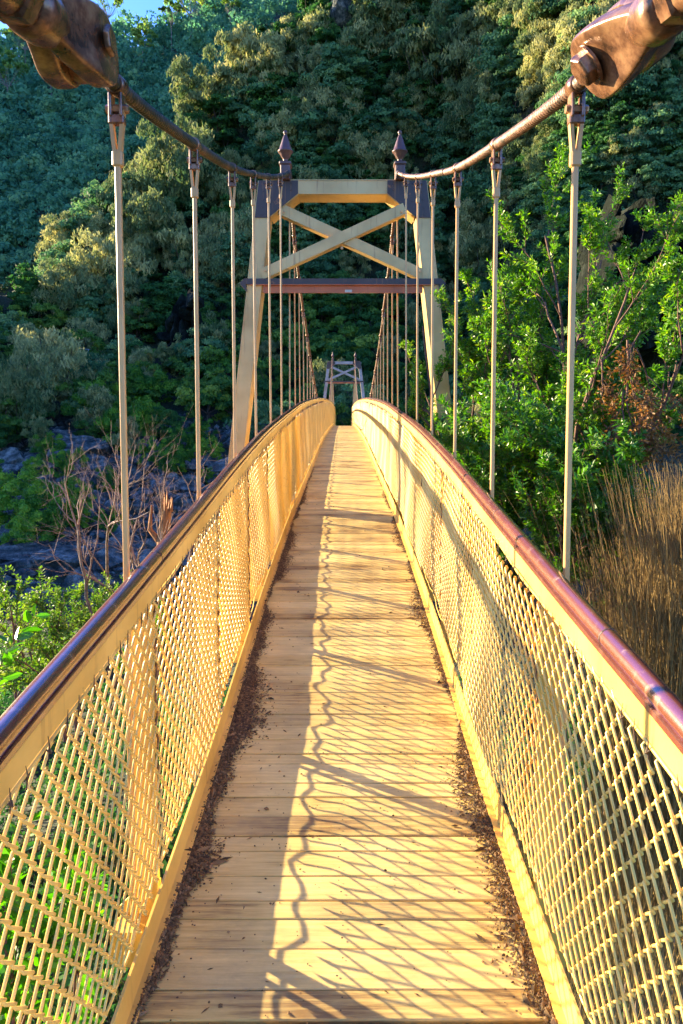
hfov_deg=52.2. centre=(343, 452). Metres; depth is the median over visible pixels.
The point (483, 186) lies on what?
broadleaf tree
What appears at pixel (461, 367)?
leafy tree
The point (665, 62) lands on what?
sheoak tree
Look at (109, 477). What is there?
shrub
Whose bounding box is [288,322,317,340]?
leafy tree
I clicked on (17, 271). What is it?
broadleaf tree
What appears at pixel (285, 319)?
broadleaf tree
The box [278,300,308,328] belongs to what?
broadleaf tree
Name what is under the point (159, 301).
broadleaf tree
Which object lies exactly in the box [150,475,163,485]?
boulder
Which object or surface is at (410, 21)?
broadleaf tree
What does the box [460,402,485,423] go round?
sheoak tree
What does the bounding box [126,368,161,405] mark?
leafy tree
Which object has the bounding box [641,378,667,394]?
leafy tree
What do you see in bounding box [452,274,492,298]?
broadleaf tree
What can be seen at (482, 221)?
sheoak tree
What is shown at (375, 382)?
hanger rod
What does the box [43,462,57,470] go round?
boulder
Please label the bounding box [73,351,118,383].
broadleaf tree
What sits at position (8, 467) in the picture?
boulder
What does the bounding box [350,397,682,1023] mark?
bridge railing
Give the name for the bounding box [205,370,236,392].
leafy tree
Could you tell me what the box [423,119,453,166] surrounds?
sheoak tree
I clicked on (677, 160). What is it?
broadleaf tree
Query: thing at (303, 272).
broadleaf tree
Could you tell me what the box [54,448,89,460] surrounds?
boulder
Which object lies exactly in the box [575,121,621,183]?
broadleaf tree
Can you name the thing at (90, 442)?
boulder
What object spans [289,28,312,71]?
sheoak tree
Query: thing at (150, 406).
shrub
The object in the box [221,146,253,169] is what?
broadleaf tree
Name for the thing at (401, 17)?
sheoak tree
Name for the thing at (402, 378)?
broadleaf tree
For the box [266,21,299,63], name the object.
broadleaf tree
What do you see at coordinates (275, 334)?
leafy tree
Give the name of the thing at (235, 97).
broadleaf tree
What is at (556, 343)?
broadleaf tree
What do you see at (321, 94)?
sheoak tree
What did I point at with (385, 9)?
sheoak tree
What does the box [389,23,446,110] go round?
sheoak tree
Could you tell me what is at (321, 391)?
broadleaf tree
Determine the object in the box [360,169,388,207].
broadleaf tree
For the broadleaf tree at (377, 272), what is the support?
on the hillside
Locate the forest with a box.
[0,0,309,287]
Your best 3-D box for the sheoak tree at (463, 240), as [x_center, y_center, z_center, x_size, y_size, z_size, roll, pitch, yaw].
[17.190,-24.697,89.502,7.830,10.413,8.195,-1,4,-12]
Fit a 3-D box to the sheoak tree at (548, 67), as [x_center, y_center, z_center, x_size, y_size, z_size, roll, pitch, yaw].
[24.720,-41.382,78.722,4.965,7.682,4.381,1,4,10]
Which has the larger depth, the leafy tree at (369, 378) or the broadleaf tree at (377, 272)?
the broadleaf tree at (377, 272)
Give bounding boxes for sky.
[0,0,195,51]
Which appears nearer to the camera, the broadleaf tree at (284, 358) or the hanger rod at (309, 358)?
the hanger rod at (309, 358)
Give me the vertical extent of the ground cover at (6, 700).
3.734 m
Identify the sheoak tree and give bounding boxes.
[0,352,57,441]
[6,322,37,343]
[9,325,97,420]
[10,330,53,365]
[20,409,55,450]
[26,254,93,327]
[34,210,81,260]
[38,331,67,361]
[61,211,86,255]
[65,225,157,311]
[65,316,111,351]
[69,368,97,382]
[71,383,118,434]
[75,203,113,253]
[85,351,107,368]
[87,211,134,258]
[95,359,131,383]
[96,170,140,217]
[98,235,140,274]
[100,272,156,333]
[105,301,140,339]
[108,180,183,274]
[108,415,141,448]
[110,182,142,226]
[122,113,217,231]
[123,153,156,191]
[123,229,155,260]
[127,346,156,377]
[134,344,153,362]
[137,176,166,219]
[155,333,191,379]
[156,209,211,290]
[163,218,186,230]
[166,43,237,131]
[174,118,223,164]
[189,309,238,356]
[193,231,245,295]
[199,210,250,265]
[199,211,230,235]
[202,21,272,127]
[203,172,242,207]
[207,147,246,201]
[225,176,256,222]
[227,265,248,298]
[233,155,268,183]
[238,206,278,262]
[238,227,279,253]
[247,27,306,96]
[255,107,298,169]
[258,339,282,370]
[269,43,297,72]
[277,13,297,51]
[281,74,331,131]
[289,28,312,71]
[290,3,336,70]
[291,163,332,234]
[296,42,326,93]
[299,79,367,155]
[309,357,367,418]
[336,0,392,61]
[336,251,370,277]
[344,125,396,178]
[355,0,412,45]
[369,149,411,178]
[371,332,400,362]
[375,210,411,252]
[383,71,407,106]
[383,105,420,155]
[386,27,400,54]
[387,0,425,50]
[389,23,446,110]
[392,83,430,136]
[395,251,412,259]
[401,384,425,417]
[403,302,444,336]
[405,55,440,116]
[405,163,418,173]
[406,1,469,118]
[407,28,450,70]
[407,222,450,271]
[407,307,424,338]
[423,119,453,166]
[431,0,462,27]
[436,76,483,149]
[437,273,458,302]
[444,91,466,120]
[445,209,487,259]
[448,219,499,285]
[450,0,499,78]
[450,225,499,292]
[457,162,483,197]
[459,194,505,236]
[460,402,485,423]
[461,22,497,77]
[462,69,482,104]
[474,52,520,118]
[476,215,516,261]
[479,143,496,178]
[481,155,522,220]
[486,0,516,24]
[494,0,520,37]
[494,113,538,190]
[503,251,523,276]
[503,297,535,322]
[506,117,540,158]
[512,0,557,58]
[514,57,543,111]
[517,136,557,190]
[520,1,554,35]
[522,30,564,94]
[523,133,553,168]
[528,17,561,67]
[528,210,559,259]
[536,79,576,138]
[538,36,569,106]
[541,51,570,96]
[552,2,611,72]
[557,0,587,19]
[592,0,617,14]
[598,124,648,189]
[619,172,664,207]
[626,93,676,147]
[638,155,667,189]
[639,31,682,85]
[676,77,682,89]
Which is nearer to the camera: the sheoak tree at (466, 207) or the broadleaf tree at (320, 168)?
the sheoak tree at (466, 207)
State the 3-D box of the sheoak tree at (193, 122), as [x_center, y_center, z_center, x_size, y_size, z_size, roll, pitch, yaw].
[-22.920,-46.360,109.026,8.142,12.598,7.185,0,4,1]
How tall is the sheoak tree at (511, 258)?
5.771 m
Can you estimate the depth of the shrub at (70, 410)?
61.53 m
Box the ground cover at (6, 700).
[0,634,675,1023]
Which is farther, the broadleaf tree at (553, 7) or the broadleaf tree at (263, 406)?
the broadleaf tree at (553, 7)
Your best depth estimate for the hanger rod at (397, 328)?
9.28 m
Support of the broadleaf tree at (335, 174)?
on the hillside
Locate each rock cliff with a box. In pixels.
[157,288,204,372]
[575,194,682,372]
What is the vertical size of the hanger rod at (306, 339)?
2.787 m
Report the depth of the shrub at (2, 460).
48.02 m
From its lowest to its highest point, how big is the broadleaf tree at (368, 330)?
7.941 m
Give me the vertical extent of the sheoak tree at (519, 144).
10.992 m
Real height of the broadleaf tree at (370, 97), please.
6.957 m
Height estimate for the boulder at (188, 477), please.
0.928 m
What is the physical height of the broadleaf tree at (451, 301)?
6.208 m
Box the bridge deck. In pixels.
[110,424,583,1023]
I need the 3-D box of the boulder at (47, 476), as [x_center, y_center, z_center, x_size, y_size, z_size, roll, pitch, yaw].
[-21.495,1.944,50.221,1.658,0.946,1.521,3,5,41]
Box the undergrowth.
[0,0,682,415]
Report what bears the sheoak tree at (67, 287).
on the hillside
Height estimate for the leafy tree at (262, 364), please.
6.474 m
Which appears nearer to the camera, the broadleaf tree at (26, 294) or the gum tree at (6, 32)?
the broadleaf tree at (26, 294)
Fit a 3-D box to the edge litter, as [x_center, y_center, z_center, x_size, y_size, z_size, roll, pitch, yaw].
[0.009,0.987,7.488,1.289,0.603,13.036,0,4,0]
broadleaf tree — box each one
[0,310,36,345]
[0,416,24,450]
[5,262,59,318]
[10,279,45,318]
[12,267,38,287]
[16,408,56,432]
[28,258,87,307]
[33,239,75,275]
[53,358,84,386]
[54,200,105,247]
[60,386,98,415]
[67,295,115,334]
[69,283,116,323]
[70,179,104,211]
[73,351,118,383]
[74,199,109,226]
[84,171,146,225]
[88,267,148,304]
[100,333,139,361]
[108,355,144,383]
[109,341,142,363]
[133,375,163,396]
[135,270,164,292]
[139,276,187,317]
[147,281,186,325]
[149,269,202,295]
[150,406,186,437]
[153,225,172,259]
[154,147,182,183]
[155,316,167,348]
[163,185,209,224]
[164,185,191,215]
[165,306,209,317]
[168,241,214,277]
[172,327,229,374]
[172,337,201,363]
[183,92,237,132]
[184,274,220,305]
[195,164,224,195]
[199,303,215,316]
[200,364,258,421]
[209,126,244,154]
[210,193,247,227]
[210,232,250,284]
[214,76,251,131]
[215,287,268,327]
[218,201,284,243]
[221,74,280,137]
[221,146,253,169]
[223,399,294,438]
[228,56,257,100]
[230,378,277,417]
[238,101,292,160]
[238,132,282,173]
[238,177,262,202]
[240,293,283,326]
[242,42,275,75]
[243,25,274,49]
[243,78,283,125]
[245,250,306,303]
[245,272,296,311]
[251,69,303,102]
[251,81,303,137]
[262,304,293,332]
[263,148,316,177]
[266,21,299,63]
[269,383,315,411]
[270,224,298,260]
[271,156,330,209]
[271,353,301,381]
[272,227,286,254]
[278,203,340,249]
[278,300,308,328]
[282,253,347,303]
[284,265,315,305]
[288,98,351,153]
[290,127,319,160]
[290,361,322,389]
[293,0,326,27]
[293,328,327,370]
[293,347,318,368]
[293,383,337,399]
[295,26,341,65]
[295,154,333,177]
[296,59,355,106]
[302,0,339,31]
[303,241,348,272]
[303,269,356,332]
[304,327,348,361]
[308,203,350,237]
[310,41,374,95]
[313,141,350,177]
[317,203,368,228]
[317,341,372,384]
[319,293,372,337]
[321,93,362,132]
[323,165,353,178]
[327,123,378,178]
[328,383,389,425]
[331,226,359,262]
[334,108,389,152]
[335,103,370,142]
[335,153,362,176]
[337,36,382,75]
[340,59,377,90]
[342,277,377,313]
[345,0,394,36]
[345,69,378,103]
[346,8,382,28]
[352,26,374,56]
[353,97,424,162]
[355,40,386,65]
[355,204,395,241]
[355,311,404,366]
[360,76,395,120]
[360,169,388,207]
[367,203,401,232]
[369,362,412,405]
[371,359,407,382]
[373,48,408,87]
[375,270,399,299]
[376,229,403,251]
[378,250,446,307]
[387,69,438,132]
[388,212,453,255]
[389,25,449,74]
[392,133,423,168]
[393,0,430,28]
[397,13,440,70]
[399,340,428,378]
[407,246,451,296]
[407,313,454,348]
[407,339,424,364]
[411,218,455,259]
[411,328,463,378]
[414,116,444,169]
[414,415,430,432]
[419,81,458,118]
[422,178,452,205]
[425,159,469,217]
[428,176,457,219]
[429,132,475,188]
[434,102,479,153]
[435,149,470,174]
[436,10,464,51]
[436,252,454,282]
[437,52,462,80]
[439,292,454,317]
[440,0,474,28]
[442,292,483,342]
[448,373,464,397]
[450,382,483,417]
[451,0,469,10]
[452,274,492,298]
[453,186,473,211]
[457,168,500,209]
[459,281,492,321]
[462,171,508,217]
[464,92,518,144]
[465,0,491,18]
[470,14,517,79]
[471,118,522,167]
[474,77,513,120]
[483,376,534,394]
[485,0,503,10]
[489,42,526,111]
[490,272,546,312]
[497,13,527,52]
[499,114,517,129]
[504,154,536,198]
[507,165,559,218]
[510,202,537,249]
[512,46,525,68]
[512,390,535,405]
[518,192,545,220]
[520,219,565,259]
[524,0,570,29]
[524,394,534,420]
[526,284,568,314]
[526,298,576,344]
[530,246,561,281]
[533,70,572,125]
[533,182,579,226]
[537,133,569,181]
[540,125,585,162]
[546,154,565,182]
[551,64,601,120]
[551,339,565,353]
[554,90,611,132]
[554,254,579,282]
[556,221,579,254]
[556,277,568,302]
[556,310,584,347]
[557,0,600,54]
[557,170,607,222]
[558,188,624,231]
[560,277,577,310]
[561,145,606,197]
[562,182,607,223]
[563,230,582,273]
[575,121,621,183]
[577,351,614,364]
[583,145,624,189]
[592,114,623,152]
[593,70,661,142]
[594,119,629,145]
[603,92,641,133]
[604,116,677,189]
[614,149,674,197]
[632,393,679,428]
[635,86,671,134]
[637,85,682,139]
[639,65,679,106]
[640,150,682,213]
[649,93,682,137]
[649,123,682,166]
[655,53,680,85]
[657,151,682,187]
[658,401,682,445]
[664,134,682,166]
[670,32,682,61]
[670,361,682,375]
[670,385,682,403]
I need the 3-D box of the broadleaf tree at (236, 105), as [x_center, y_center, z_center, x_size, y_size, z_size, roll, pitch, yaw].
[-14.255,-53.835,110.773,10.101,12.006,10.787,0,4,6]
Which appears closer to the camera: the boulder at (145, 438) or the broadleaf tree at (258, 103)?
the boulder at (145, 438)
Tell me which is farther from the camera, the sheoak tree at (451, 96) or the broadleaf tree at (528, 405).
the sheoak tree at (451, 96)
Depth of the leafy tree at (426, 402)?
62.48 m
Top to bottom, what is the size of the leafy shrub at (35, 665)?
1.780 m
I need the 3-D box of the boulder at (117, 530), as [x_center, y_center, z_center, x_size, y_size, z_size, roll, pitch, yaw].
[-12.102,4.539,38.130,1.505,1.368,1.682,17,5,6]
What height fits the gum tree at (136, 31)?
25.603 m
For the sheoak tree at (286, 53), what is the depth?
112.35 m
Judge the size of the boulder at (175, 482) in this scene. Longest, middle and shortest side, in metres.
3.162 x 2.633 x 1.688 m
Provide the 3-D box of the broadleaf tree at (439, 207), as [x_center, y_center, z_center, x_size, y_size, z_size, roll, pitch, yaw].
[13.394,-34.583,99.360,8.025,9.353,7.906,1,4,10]
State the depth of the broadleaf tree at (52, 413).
59.13 m
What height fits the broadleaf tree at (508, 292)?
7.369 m
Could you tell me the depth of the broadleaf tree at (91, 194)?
103.27 m
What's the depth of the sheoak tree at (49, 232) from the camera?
102.25 m
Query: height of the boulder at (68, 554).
1.386 m
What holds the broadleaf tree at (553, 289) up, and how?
on the hillside
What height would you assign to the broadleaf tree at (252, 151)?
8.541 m
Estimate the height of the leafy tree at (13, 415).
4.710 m
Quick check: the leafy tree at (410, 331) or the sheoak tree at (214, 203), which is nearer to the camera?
the leafy tree at (410, 331)
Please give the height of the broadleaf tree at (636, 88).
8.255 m
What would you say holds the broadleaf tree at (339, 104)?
on the hillside
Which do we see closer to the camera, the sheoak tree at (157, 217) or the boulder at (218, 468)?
the boulder at (218, 468)
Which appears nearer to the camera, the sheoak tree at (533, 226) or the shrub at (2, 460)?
the shrub at (2, 460)
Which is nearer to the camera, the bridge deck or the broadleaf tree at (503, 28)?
the bridge deck
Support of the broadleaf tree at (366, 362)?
on the hillside
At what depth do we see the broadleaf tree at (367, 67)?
106.15 m
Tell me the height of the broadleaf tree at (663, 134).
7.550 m
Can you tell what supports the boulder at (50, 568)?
on the hillside
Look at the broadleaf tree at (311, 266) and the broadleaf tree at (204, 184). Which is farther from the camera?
the broadleaf tree at (204, 184)
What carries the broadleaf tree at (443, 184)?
on the hillside
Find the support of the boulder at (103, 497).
on the hillside
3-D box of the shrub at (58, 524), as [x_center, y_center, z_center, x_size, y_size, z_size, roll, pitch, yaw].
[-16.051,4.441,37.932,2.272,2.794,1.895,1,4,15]
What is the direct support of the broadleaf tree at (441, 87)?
on the hillside
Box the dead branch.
[589,331,682,478]
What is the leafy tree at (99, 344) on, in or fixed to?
on the hillside
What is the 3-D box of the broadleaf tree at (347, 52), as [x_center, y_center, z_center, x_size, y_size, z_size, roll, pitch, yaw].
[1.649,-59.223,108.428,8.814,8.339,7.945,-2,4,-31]
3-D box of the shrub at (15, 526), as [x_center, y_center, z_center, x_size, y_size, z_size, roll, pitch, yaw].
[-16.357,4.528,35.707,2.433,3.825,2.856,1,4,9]
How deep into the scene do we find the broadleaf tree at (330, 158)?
102.71 m
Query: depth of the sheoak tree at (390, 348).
76.54 m
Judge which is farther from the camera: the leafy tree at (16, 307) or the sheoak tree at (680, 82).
the leafy tree at (16, 307)
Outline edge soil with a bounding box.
[190,538,290,867]
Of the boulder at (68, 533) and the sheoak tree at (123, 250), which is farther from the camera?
the sheoak tree at (123, 250)
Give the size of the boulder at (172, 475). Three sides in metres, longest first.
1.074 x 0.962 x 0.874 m
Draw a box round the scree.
[0,413,265,609]
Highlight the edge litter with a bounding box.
[131,467,557,1023]
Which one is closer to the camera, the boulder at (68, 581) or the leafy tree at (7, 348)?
the boulder at (68, 581)
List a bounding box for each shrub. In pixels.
[0,458,5,484]
[0,465,51,526]
[0,504,58,544]
[0,565,180,741]
[0,604,120,1023]
[8,479,84,540]
[21,454,47,476]
[28,510,67,539]
[29,430,66,461]
[41,479,72,500]
[46,446,89,477]
[51,449,69,469]
[59,377,127,428]
[65,474,97,503]
[65,499,103,528]
[87,465,120,492]
[93,401,158,454]
[96,506,134,534]
[101,396,158,434]
[126,363,178,405]
[128,397,167,435]
[129,435,167,465]
[156,441,189,472]
[161,424,195,453]
[176,449,194,460]
[186,417,219,444]
[189,435,224,459]
[196,466,216,484]
[199,346,238,381]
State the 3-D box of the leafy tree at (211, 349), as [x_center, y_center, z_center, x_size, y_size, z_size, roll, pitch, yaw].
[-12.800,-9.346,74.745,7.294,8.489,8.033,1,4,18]
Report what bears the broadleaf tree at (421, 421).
on the hillside
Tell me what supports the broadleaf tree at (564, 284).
on the hillside
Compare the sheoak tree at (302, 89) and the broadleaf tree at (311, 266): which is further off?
the sheoak tree at (302, 89)
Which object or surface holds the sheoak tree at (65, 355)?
on the hillside
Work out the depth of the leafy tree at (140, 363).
73.76 m
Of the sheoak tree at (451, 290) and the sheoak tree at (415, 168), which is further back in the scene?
the sheoak tree at (415, 168)
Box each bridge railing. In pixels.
[0,397,336,1023]
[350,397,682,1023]
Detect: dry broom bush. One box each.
[444,457,682,1023]
[492,676,682,1023]
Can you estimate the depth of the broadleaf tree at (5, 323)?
82.73 m
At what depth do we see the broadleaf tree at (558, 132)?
76.09 m
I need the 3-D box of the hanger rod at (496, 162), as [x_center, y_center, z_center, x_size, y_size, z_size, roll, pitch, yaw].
[0.747,0.023,3.487,0.072,3.115,0.070,0,4,0]
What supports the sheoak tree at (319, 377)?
on the hillside
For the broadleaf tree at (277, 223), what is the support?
on the hillside
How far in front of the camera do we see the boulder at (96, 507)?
42.62 m
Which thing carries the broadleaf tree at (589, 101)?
on the hillside
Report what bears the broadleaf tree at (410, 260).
on the hillside
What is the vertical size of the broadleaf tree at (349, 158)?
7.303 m
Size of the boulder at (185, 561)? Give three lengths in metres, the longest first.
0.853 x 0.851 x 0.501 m
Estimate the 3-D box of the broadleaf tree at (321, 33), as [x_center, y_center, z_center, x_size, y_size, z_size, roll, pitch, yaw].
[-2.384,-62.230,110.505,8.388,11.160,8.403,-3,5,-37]
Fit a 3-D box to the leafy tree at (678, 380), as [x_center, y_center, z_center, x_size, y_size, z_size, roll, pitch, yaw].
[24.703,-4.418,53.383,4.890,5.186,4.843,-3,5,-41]
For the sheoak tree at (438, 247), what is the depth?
94.37 m
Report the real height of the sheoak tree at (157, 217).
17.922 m
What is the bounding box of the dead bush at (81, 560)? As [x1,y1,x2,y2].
[19,411,238,616]
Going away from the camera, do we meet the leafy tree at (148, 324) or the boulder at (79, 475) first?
the boulder at (79, 475)
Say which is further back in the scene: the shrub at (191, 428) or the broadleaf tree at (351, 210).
the broadleaf tree at (351, 210)
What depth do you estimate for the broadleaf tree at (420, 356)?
72.97 m
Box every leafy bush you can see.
[398,139,682,658]
[418,373,682,680]
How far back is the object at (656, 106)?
70.17 m
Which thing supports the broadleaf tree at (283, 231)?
on the hillside
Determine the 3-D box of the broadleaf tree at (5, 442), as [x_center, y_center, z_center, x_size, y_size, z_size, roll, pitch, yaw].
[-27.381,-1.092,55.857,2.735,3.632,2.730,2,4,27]
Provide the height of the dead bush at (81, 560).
2.365 m
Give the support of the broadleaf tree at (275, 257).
on the hillside
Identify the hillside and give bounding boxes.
[0,0,682,1023]
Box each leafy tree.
[0,304,29,343]
[0,326,14,357]
[0,395,27,425]
[0,398,28,442]
[27,302,67,330]
[42,304,80,333]
[53,361,130,406]
[64,328,106,366]
[70,374,113,407]
[72,420,101,438]
[104,381,136,412]
[105,299,158,341]
[114,348,166,381]
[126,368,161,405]
[161,341,209,382]
[167,374,195,403]
[173,367,231,424]
[176,367,219,405]
[180,364,226,385]
[199,327,260,380]
[202,301,242,344]
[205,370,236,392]
[237,314,300,354]
[257,356,293,400]
[257,368,291,396]
[275,314,326,367]
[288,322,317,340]
[291,367,316,382]
[300,293,353,330]
[316,315,386,358]
[335,403,351,425]
[336,321,360,341]
[350,310,384,348]
[362,344,402,372]
[363,293,407,324]
[368,365,394,391]
[369,376,401,393]
[375,309,415,342]
[381,388,404,411]
[423,385,482,411]
[449,347,488,378]
[457,369,508,396]
[509,382,526,396]
[635,365,682,405]
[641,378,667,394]
[651,389,682,442]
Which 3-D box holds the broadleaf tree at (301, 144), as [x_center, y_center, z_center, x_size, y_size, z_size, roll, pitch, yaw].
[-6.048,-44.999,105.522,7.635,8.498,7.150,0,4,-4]
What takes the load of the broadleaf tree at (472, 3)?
on the hillside
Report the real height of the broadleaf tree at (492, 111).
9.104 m
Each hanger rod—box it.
[105,74,136,923]
[187,137,203,741]
[227,162,237,634]
[249,170,258,584]
[265,173,272,480]
[277,173,283,451]
[289,205,290,408]
[292,234,296,404]
[297,276,300,401]
[301,309,304,400]
[305,334,308,398]
[308,355,311,398]
[311,370,313,397]
[374,370,376,397]
[376,355,379,398]
[379,334,382,398]
[382,310,385,399]
[386,277,389,401]
[390,235,394,404]
[396,220,398,506]
[403,173,408,413]
[414,173,421,501]
[429,170,437,584]
[451,162,463,642]
[487,137,504,741]
[556,76,588,924]
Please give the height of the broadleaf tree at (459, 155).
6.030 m
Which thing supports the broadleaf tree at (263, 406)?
on the hillside
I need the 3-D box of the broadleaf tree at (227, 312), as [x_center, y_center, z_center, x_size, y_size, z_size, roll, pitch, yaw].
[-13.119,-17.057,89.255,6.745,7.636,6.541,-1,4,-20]
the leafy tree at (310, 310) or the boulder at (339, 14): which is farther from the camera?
the boulder at (339, 14)
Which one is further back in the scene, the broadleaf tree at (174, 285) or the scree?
the broadleaf tree at (174, 285)
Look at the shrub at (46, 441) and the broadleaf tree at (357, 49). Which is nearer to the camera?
the shrub at (46, 441)
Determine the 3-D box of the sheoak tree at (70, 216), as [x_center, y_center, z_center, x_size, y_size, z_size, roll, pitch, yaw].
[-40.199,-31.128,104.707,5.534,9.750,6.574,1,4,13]
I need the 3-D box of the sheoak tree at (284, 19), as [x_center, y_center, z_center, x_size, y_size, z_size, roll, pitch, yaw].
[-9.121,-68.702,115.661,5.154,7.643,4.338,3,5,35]
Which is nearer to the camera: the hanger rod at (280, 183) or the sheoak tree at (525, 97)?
the hanger rod at (280, 183)
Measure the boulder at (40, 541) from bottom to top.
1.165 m
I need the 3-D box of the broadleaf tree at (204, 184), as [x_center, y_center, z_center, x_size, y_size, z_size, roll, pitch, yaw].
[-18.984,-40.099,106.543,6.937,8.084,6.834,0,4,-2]
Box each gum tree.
[0,50,29,107]
[2,28,28,62]
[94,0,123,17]
[131,17,158,62]
[157,0,182,51]
[180,0,215,37]
[221,0,241,28]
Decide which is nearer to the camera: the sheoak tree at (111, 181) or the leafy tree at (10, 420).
the leafy tree at (10, 420)
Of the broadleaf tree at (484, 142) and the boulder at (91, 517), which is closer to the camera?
the boulder at (91, 517)
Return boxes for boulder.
[0,447,24,464]
[0,524,23,531]
[0,530,14,542]
[0,542,13,547]
[0,542,44,563]
[0,558,32,575]
[0,575,12,585]
[1,464,19,473]
[4,484,39,500]
[8,432,22,446]
[11,568,36,579]
[15,452,46,466]
[30,545,89,569]
[33,536,48,542]
[39,474,56,480]
[41,540,68,548]
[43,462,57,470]
[44,567,53,571]
[46,435,108,459]
[50,429,76,443]
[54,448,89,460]
[54,476,66,481]
[54,535,71,541]
[54,565,69,575]
[56,526,73,537]
[60,566,106,588]
[68,536,100,545]
[69,455,111,477]
[71,472,87,481]
[73,513,97,525]
[75,474,93,487]
[84,543,98,551]
[85,477,102,487]
[87,490,108,501]
[89,530,96,536]
[89,546,122,569]
[89,556,96,571]
[93,500,103,510]
[95,529,112,538]
[97,531,139,550]
[102,492,121,500]
[102,499,129,514]
[108,538,136,549]
[111,524,131,536]
[112,464,136,474]
[120,478,136,491]
[128,454,138,465]
[128,468,145,475]
[130,488,154,499]
[130,553,148,572]
[131,472,149,483]
[132,503,159,513]
[132,549,152,559]
[133,435,157,450]
[133,455,155,469]
[135,521,158,535]
[135,538,156,549]
[136,520,158,528]
[146,452,172,461]
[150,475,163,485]
[151,478,185,494]
[157,468,168,473]
[166,472,179,477]
[173,495,191,507]
[179,474,205,483]
[179,481,204,492]
[181,559,195,567]
[185,460,195,470]
[190,454,217,466]
[193,485,208,498]
[202,475,215,485]
[206,457,227,472]
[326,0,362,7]
[327,0,354,34]
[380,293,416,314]
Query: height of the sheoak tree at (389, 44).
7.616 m
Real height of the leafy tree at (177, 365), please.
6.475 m
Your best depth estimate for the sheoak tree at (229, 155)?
102.93 m
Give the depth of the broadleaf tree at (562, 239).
72.56 m
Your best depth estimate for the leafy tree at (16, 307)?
86.55 m
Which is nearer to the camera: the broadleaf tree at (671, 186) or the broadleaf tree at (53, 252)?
the broadleaf tree at (671, 186)
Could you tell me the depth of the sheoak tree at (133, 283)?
89.28 m
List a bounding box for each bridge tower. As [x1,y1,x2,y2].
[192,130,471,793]
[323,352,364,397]
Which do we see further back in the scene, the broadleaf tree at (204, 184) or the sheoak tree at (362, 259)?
the broadleaf tree at (204, 184)
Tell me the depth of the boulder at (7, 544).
34.88 m
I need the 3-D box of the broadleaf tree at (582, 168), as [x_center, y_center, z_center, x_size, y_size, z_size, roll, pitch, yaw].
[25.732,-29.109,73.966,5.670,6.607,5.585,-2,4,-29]
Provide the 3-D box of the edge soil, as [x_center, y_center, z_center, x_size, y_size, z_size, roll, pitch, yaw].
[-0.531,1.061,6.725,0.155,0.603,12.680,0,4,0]
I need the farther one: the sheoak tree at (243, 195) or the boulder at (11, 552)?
the sheoak tree at (243, 195)
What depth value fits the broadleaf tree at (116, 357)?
70.46 m
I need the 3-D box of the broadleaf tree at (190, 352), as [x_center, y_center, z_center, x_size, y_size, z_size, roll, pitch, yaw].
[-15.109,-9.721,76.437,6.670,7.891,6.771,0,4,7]
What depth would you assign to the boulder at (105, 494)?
46.14 m
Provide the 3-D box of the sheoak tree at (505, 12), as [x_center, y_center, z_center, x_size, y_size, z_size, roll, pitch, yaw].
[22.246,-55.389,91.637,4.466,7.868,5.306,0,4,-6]
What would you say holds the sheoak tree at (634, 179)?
on the hillside
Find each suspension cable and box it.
[0,0,334,404]
[353,0,682,399]
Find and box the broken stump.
[147,492,172,676]
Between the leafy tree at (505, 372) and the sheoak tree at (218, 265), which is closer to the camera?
the leafy tree at (505, 372)
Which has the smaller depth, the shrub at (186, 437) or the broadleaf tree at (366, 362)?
the shrub at (186, 437)
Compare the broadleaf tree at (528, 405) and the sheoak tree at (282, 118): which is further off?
the sheoak tree at (282, 118)
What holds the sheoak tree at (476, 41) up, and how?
on the hillside
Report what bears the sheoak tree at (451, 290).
on the hillside
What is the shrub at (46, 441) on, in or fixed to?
on the hillside
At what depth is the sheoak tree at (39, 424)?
54.67 m
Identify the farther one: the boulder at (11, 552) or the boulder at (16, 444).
the boulder at (16, 444)
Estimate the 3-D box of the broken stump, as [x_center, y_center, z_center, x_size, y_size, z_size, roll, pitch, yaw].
[-2.171,1.553,8.314,0.277,2.238,0.197,-2,4,-28]
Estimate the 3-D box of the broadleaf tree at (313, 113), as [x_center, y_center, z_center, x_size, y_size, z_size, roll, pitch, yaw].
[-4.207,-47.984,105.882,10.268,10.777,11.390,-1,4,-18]
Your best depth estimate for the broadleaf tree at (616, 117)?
70.87 m
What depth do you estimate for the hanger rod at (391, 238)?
10.42 m
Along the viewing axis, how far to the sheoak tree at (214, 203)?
102.37 m
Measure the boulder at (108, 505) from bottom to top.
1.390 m
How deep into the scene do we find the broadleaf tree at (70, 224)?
102.06 m
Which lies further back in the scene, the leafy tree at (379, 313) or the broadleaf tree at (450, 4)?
the broadleaf tree at (450, 4)
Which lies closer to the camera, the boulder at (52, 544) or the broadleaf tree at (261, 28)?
the boulder at (52, 544)
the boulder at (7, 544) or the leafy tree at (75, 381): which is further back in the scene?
the leafy tree at (75, 381)
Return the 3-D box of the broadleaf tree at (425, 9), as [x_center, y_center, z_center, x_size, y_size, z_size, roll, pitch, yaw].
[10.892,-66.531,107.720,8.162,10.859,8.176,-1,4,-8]
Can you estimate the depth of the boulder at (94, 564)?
33.24 m
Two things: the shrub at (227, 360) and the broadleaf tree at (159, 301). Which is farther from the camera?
the broadleaf tree at (159, 301)
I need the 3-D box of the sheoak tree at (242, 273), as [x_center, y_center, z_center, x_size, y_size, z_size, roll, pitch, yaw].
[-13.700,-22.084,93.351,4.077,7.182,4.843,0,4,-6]
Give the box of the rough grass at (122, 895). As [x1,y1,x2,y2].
[0,823,682,1023]
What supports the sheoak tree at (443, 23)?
on the hillside
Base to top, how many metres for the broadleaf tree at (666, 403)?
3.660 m
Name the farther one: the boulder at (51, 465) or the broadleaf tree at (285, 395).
the broadleaf tree at (285, 395)
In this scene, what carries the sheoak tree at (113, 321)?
on the hillside

